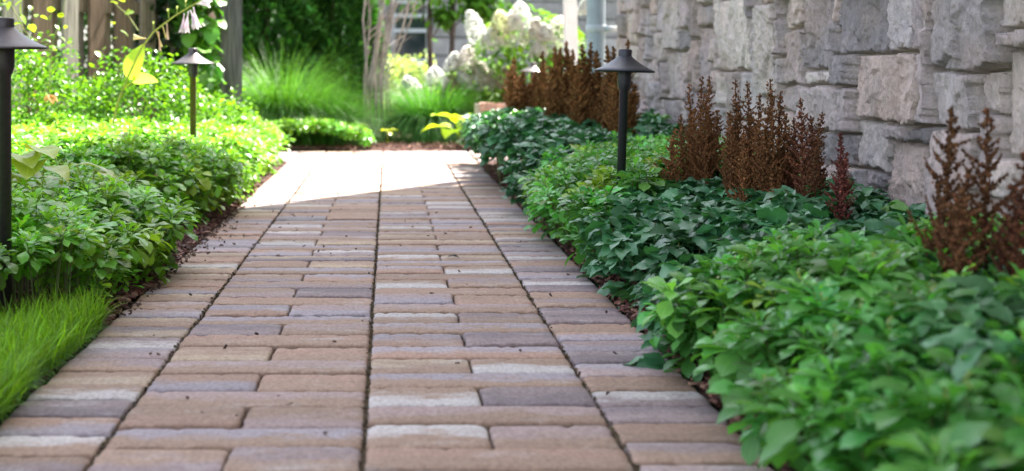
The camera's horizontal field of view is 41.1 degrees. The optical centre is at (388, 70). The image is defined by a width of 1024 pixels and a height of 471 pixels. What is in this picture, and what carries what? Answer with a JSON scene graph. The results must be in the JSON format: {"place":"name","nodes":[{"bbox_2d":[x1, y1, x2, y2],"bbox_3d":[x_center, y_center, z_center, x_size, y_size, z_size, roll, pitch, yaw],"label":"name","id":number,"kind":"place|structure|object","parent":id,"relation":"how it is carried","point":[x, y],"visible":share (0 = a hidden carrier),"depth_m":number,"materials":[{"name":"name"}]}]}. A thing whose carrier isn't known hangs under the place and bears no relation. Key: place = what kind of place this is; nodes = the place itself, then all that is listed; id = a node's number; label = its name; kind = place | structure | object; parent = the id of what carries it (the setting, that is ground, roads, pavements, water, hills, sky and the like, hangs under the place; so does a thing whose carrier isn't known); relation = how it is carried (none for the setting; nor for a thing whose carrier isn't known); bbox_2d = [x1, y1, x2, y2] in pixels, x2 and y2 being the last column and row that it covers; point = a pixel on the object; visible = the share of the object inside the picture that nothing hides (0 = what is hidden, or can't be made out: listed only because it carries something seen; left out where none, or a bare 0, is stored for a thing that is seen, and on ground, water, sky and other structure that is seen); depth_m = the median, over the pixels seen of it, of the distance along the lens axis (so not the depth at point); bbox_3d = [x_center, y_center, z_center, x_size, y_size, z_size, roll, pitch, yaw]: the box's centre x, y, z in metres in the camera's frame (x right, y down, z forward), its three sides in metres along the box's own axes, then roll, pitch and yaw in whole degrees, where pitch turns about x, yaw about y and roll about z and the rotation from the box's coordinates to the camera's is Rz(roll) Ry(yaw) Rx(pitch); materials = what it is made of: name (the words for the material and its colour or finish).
{"place":"outdoors","nodes":[
{"label":"outdoors","id":0,"kind":"place"},
{"bbox_2d":[0,151,773,470],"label":"path","id":1,"kind":"structure","parent":0,"point":[537,410],"depth_m":2.84,"materials":[{"name":"brown brick"}]},
{"bbox_2d":[84,167,639,470],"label":"joint moss","id":2,"kind":"object","parent":1,"relation":"on","point":[621,446],"visible":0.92,"depth_m":3.15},
{"bbox_2d":[118,181,616,433],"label":"path litter","id":3,"kind":"object","parent":1,"relation":"on","point":[213,234],"visible":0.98,"depth_m":4.42,"materials":[{"name":"brown plant"}]},
{"bbox_2d":[576,273,590,277],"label":"fallen leaf","id":4,"kind":"object","parent":1,"relation":"on","point":[583,275],"visible":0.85,"depth_m":3.89,"materials":[{"name":"green plant"}]},
{"bbox_2d":[0,73,779,470],"bbox_3d":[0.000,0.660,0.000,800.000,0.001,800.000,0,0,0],"label":"ground","id":5,"kind":"structure","parent":0,"point":[242,203],"depth_m":3.43,"materials":[{"name":"brown soil"}]},
{"bbox_2d":[0,281,127,434],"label":"lawn grass","id":6,"kind":"structure","parent":5,"relation":"on","point":[32,341],"depth_m":2.78,"materials":[{"name":"green plant"}]},
{"bbox_2d":[1,163,285,413],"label":"mulch bed","id":7,"kind":"object","parent":5,"relation":"on","point":[266,177],"visible":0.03,"depth_m":3.83,"materials":[{"name":"soil"}]},
{"bbox_2d":[0,17,47,318],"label":"path light","id":8,"kind":"object","parent":7,"relation":"on","point":[12,38],"visible":0.94,"depth_m":3.06,"materials":[{"name":"brown metal"}]},
{"bbox_2d":[12,143,69,192],"bbox_3d":[-1.098,0.337,3.935,0.362,0.288,0.225,0,0,0],"label":"hosta","id":9,"kind":"object","parent":7,"relation":"on","point":[28,165],"visible":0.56,"depth_m":3.89,"materials":[{"name":"green plant"}]},
{"bbox_2d":[11,27,109,126],"bbox_3d":[-1.766,0.195,6.510,0.874,0.817,1.084,0,0,-19],"label":"leafy shrub","id":10,"kind":"object","parent":7,"relation":"on","point":[65,88],"visible":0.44,"depth_m":6.41,"materials":[{"name":"green plant"}]},
{"bbox_2d":[28,1,67,101],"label":"vine shoot","id":11,"kind":"object","parent":10,"relation":"attached to","point":[52,9],"visible":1,"depth_m":6.20,"materials":[{"name":"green plant"}]},
{"bbox_2d":[44,95,57,103],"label":"dry leaf","id":12,"kind":"object","parent":10,"relation":"attached to","point":[52,99],"visible":1,"depth_m":5.38,"materials":[{"name":"plant"}]},
{"bbox_2d":[0,0,215,118],"bbox_3d":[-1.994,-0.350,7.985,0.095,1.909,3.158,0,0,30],"label":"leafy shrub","id":13,"kind":"object","parent":7,"relation":"on","point":[99,12],"visible":0.3,"depth_m":8.25,"materials":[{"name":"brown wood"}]},
{"bbox_2d":[64,46,229,187],"bbox_3d":[-1.254,0.239,6.922,0.823,0.733,1.011,0,0,21],"label":"leafy shrub","id":14,"kind":"object","parent":7,"relation":"on","point":[182,110],"visible":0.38,"depth_m":6.76,"materials":[{"name":"green plant"}]},
{"bbox_2d":[95,0,138,57],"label":"vine shoot","id":15,"kind":"object","parent":14,"relation":"attached to","point":[99,53],"visible":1,"depth_m":6.90,"materials":[{"name":"green plant"}]},
{"bbox_2d":[111,0,189,119],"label":"climbing vine","id":16,"kind":"object","parent":7,"relation":"on","point":[174,38],"visible":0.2,"depth_m":8.79,"materials":[{"name":"green plant"}]},
{"bbox_2d":[111,0,211,130],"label":"hosta in flower","id":17,"kind":"object","parent":7,"relation":"on","point":[133,62],"visible":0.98,"depth_m":6.00,"materials":[{"name":"yellow plant"}]},
{"bbox_2d":[0,109,375,323],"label":"ground cover","id":18,"kind":"object","parent":7,"relation":"on","point":[105,223],"visible":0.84,"depth_m":4.27,"materials":[{"name":"green plant"}]},
{"bbox_2d":[0,0,37,42],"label":"vine shoot","id":19,"kind":"object","parent":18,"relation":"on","point":[31,27],"visible":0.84,"depth_m":5.61,"materials":[{"name":"yellow plant"}]},
{"bbox_2d":[76,162,116,186],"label":"hosta","id":20,"kind":"object","parent":18,"relation":"on","point":[103,171],"visible":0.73,"depth_m":4.09,"materials":[{"name":"green plant"}]},
{"bbox_2d":[171,48,214,200],"bbox_3d":[-0.862,0.260,5.996,0.190,0.720,0.190,0,1,0],"label":"path light","id":21,"kind":"object","parent":7,"relation":"on","point":[192,58],"visible":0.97,"depth_m":5.98,"materials":[{"name":"brown metal"}]},
{"bbox_2d":[161,0,226,109],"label":"climbing vine","id":22,"kind":"object","parent":7,"relation":"on","point":[204,37],"visible":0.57,"depth_m":8.72,"materials":[{"name":"green plant"}]},
{"bbox_2d":[171,82,263,136],"bbox_3d":[-0.977,0.337,7.581,0.567,0.547,0.887,0,0,0],"label":"leafy shrub","id":23,"kind":"object","parent":7,"relation":"on","point":[231,111],"visible":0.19,"depth_m":7.54,"materials":[{"name":"green plant"}]},
{"bbox_2d":[0,8,347,104],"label":"wooden fence","id":24,"kind":"object","parent":5,"relation":"on","point":[85,41],"visible":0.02,"depth_m":16.32,"materials":[{"name":"wood"}]},
{"bbox_2d":[260,77,397,152],"bbox_3d":[-0.558,0.407,10.993,1.322,0.799,1.331,0,0,0],"label":"shrub","id":25,"kind":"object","parent":5,"relation":"on","point":[352,116],"depth_m":10.74,"materials":[{"name":"green plant"}]},
{"bbox_2d":[282,128,472,151],"bbox_3d":[0.500,0.593,12.327,7.400,0.054,4.346,0,0,0],"label":"mulch bed","id":26,"kind":"object","parent":5,"relation":"on","point":[392,149],"visible":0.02,"depth_m":10.28,"materials":[{"name":"soil"}]},
{"bbox_2d":[208,6,261,99],"bbox_3d":[-1.775,-0.965,13.244,1.318,3.131,1.318,0,0,0],"label":"evergreen","id":27,"kind":"object","parent":26,"relation":"on","point":[246,53],"depth_m":12.99,"materials":[{"name":"green plant"}]},
{"bbox_2d":[206,0,330,101],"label":"evergreen","id":28,"kind":"object","parent":26,"relation":"on","point":[257,22],"visible":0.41,"depth_m":12.23,"materials":[{"name":"green plant"}]},
{"bbox_2d":[212,32,383,151],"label":"ornamental grass","id":29,"kind":"object","parent":26,"relation":"on","point":[274,97],"depth_m":10.78,"materials":[{"name":"green plant"}]},
{"bbox_2d":[273,0,390,128],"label":"evergreen","id":30,"kind":"object","parent":26,"relation":"on","point":[338,15],"visible":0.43,"depth_m":12.57,"materials":[{"name":"green plant"}]},
{"bbox_2d":[381,128,397,142],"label":"hosta","id":31,"kind":"object","parent":26,"relation":"on","point":[390,132],"visible":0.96,"depth_m":10.70,"materials":[{"name":"yellow plant"}]},
{"bbox_2d":[362,0,430,141],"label":"multi stem shrub","id":32,"kind":"object","parent":26,"relation":"on","point":[382,79],"visible":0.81,"depth_m":11.36,"materials":[{"name":"grey plant"}]},
{"bbox_2d":[385,0,514,97],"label":"young tree","id":33,"kind":"object","parent":26,"relation":"on","point":[445,19],"visible":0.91,"depth_m":14.17,"materials":[{"name":"green plant"}]},
{"bbox_2d":[401,45,508,111],"bbox_3d":[0.686,0.194,11.924,1.160,0.825,0.955,0,0,0],"label":"hydrangea","id":34,"kind":"object","parent":26,"relation":"on","point":[454,61],"visible":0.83,"depth_m":11.61,"materials":[{"name":"white plant"}]},
{"bbox_2d":[457,110,491,143],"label":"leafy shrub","id":35,"kind":"object","parent":26,"relation":"on","point":[459,136],"visible":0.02,"depth_m":10.36,"materials":[{"name":"green plant"}]},
{"bbox_2d":[475,103,506,113],"bbox_3d":[1.042,0.425,10.600,0.728,0.350,0.111,0,0,0],"label":"brick edging","id":36,"kind":"object","parent":26,"relation":"on","point":[481,107],"visible":0.06,"depth_m":10.55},
{"bbox_2d":[464,0,586,102],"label":"hydrangea","id":37,"kind":"object","parent":26,"relation":"on","point":[537,27],"visible":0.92,"depth_m":11.50,"materials":[{"name":"white plant"}]},
{"bbox_2d":[378,49,437,123],"bbox_3d":[0.209,0.214,14.551,0.711,0.914,0.617,0,0,0],"label":"shrub","id":38,"kind":"object","parent":5,"relation":"on","point":[401,64],"visible":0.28,"depth_m":14.49,"materials":[{"name":"yellow plant"}]},
{"bbox_2d":[363,66,500,150],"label":"ornamental grass","id":39,"kind":"object","parent":5,"relation":"on","point":[414,119],"depth_m":11.12,"materials":[{"name":"green plant"}]},
{"bbox_2d":[563,0,577,68],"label":"post","id":40,"kind":"object","parent":5,"relation":"on","point":[570,29],"depth_m":9.46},
{"bbox_2d":[478,160,1012,469],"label":"mulch bed","id":41,"kind":"object","parent":5,"relation":"on","point":[703,392],"visible":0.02,"depth_m":2.94,"materials":[{"name":"soil"}]},
{"bbox_2d":[12,136,893,470],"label":"mulch chips","id":42,"kind":"object","parent":41,"relation":"on","point":[200,232],"visible":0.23,"depth_m":3.88,"materials":[{"name":"brown wood"}]},
{"bbox_2d":[421,113,470,143],"bbox_3d":[0.532,0.453,10.541,0.553,0.258,0.359,0,0,0],"label":"hosta","id":43,"kind":"object","parent":42,"relation":"on","point":[446,133],"visible":0.51,"depth_m":10.52,"materials":[{"name":"yellow plant"}]},
{"bbox_2d":[501,50,548,160],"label":"astilbe","id":44,"kind":"object","parent":41,"relation":"on","point":[520,94],"visible":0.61,"depth_m":7.92,"materials":[{"name":"brown plant"}]},
{"bbox_2d":[522,40,580,158],"bbox_3d":[0.928,0.217,7.269,0.387,0.766,0.386,0,0,-19],"label":"astilbe","id":45,"kind":"object","parent":41,"relation":"on","point":[558,85],"visible":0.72,"depth_m":7.27,"materials":[{"name":"brown plant"}]},
{"bbox_2d":[563,42,606,127],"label":"astilbe","id":46,"kind":"object","parent":41,"relation":"on","point":[584,103],"visible":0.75,"depth_m":6.72,"materials":[{"name":"brown plant"}]},
{"bbox_2d":[595,39,641,132],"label":"astilbe","id":47,"kind":"object","parent":41,"relation":"on","point":[609,116],"visible":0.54,"depth_m":6.15,"materials":[{"name":"brown plant"}]},
{"bbox_2d":[594,49,654,194],"bbox_3d":[0.736,0.276,4.275,0.190,0.688,0.190,2,-1,0],"label":"path light","id":48,"kind":"object","parent":41,"relation":"on","point":[624,64],"visible":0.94,"depth_m":4.26,"materials":[{"name":"brown metal"}]},
{"bbox_2d":[636,76,725,192],"bbox_3d":[0.944,0.307,4.307,0.430,0.585,0.303,0,0,-27],"label":"astilbe","id":49,"kind":"object","parent":41,"relation":"on","point":[701,148],"visible":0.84,"depth_m":4.29,"materials":[{"name":"brown plant"}]},
{"bbox_2d":[691,78,761,206],"bbox_3d":[1.012,0.311,4.034,0.283,0.577,0.416,0,0,0],"label":"astilbe","id":50,"kind":"object","parent":41,"relation":"on","point":[737,149],"visible":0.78,"depth_m":3.99,"materials":[{"name":"brown plant"}]},
{"bbox_2d":[456,107,1023,469],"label":"leafy ground cover","id":51,"kind":"object","parent":41,"relation":"on","point":[667,229],"visible":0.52,"depth_m":3.47,"materials":[{"name":"green plant"}]},
{"bbox_2d":[724,79,799,201],"bbox_3d":[1.103,0.310,3.898,0.251,0.580,0.267,0,0,0],"label":"astilbe","id":52,"kind":"object","parent":41,"relation":"on","point":[767,164],"visible":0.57,"depth_m":3.85,"materials":[{"name":"brown plant"}]},
{"bbox_2d":[516,130,1023,470],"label":"ground cover","id":53,"kind":"object","parent":41,"relation":"on","point":[842,350],"visible":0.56,"depth_m":2.07,"materials":[{"name":"green plant"}]},
{"bbox_2d":[781,98,834,209],"bbox_3d":[1.148,0.336,3.705,0.229,0.528,0.361,0,0,-25],"label":"astilbe","id":54,"kind":"object","parent":41,"relation":"on","point":[796,172],"visible":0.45,"depth_m":3.70,"materials":[{"name":"brown plant"}]},
{"bbox_2d":[763,112,882,219],"bbox_3d":[1.153,0.354,3.588,0.322,0.491,0.432,0,0,16],"label":"astilbe","id":55,"kind":"object","parent":41,"relation":"on","point":[793,198],"visible":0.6,"depth_m":3.58,"materials":[{"name":"brown plant"}]},
{"bbox_2d":[824,132,925,220],"bbox_3d":[1.257,0.379,3.610,0.376,0.442,0.312,0,0,-16],"label":"astilbe","id":56,"kind":"object","parent":41,"relation":"on","point":[841,187],"visible":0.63,"depth_m":3.48,"materials":[{"name":"brown plant"}]},
{"bbox_2d":[883,105,1019,281],"bbox_3d":[0.959,0.329,2.310,0.338,0.541,0.244,0,0,35],"label":"astilbe","id":57,"kind":"object","parent":41,"relation":"on","point":[956,230],"visible":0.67,"depth_m":2.32,"materials":[{"name":"brown plant"}]},
{"bbox_2d":[979,151,1023,286],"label":"astilbe","id":58,"kind":"object","parent":41,"relation":"on","point":[1014,226],"visible":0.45,"depth_m":2.15,"materials":[{"name":"brown plant"}]},
{"bbox_2d":[586,0,1023,221],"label":"stone wall","id":59,"kind":"structure","parent":5,"relation":"on","point":[884,86],"depth_m":4.15,"materials":[{"name":"stone"}]},
{"bbox_2d":[343,0,616,110],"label":"neighbour house","id":60,"kind":"structure","parent":0,"point":[415,42],"depth_m":21.97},
{"bbox_2d":[391,0,427,63],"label":"window","id":61,"kind":"structure","parent":60,"relation":"in","point":[416,44],"depth_m":21.94,"materials":[{"name":"grey glass"}]},
{"bbox_2d":[519,62,546,83],"bbox_3d":[0.996,0.280,9.401,0.190,0.680,0.190,2,0,0],"label":"path light","id":62,"kind":"object","parent":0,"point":[531,68],"visible":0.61,"depth_m":9.37,"materials":[{"name":"white metal"}]},
{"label":"mulch bed","id":63,"kind":"structure","parent":0,"visible":0},
{"bbox_2d":[219,0,241,109],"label":"fence post","id":64,"kind":"object","parent":63,"relation":"on","point":[230,42],"depth_m":9.03,"materials":[{"name":"brown wood"}]}
]}

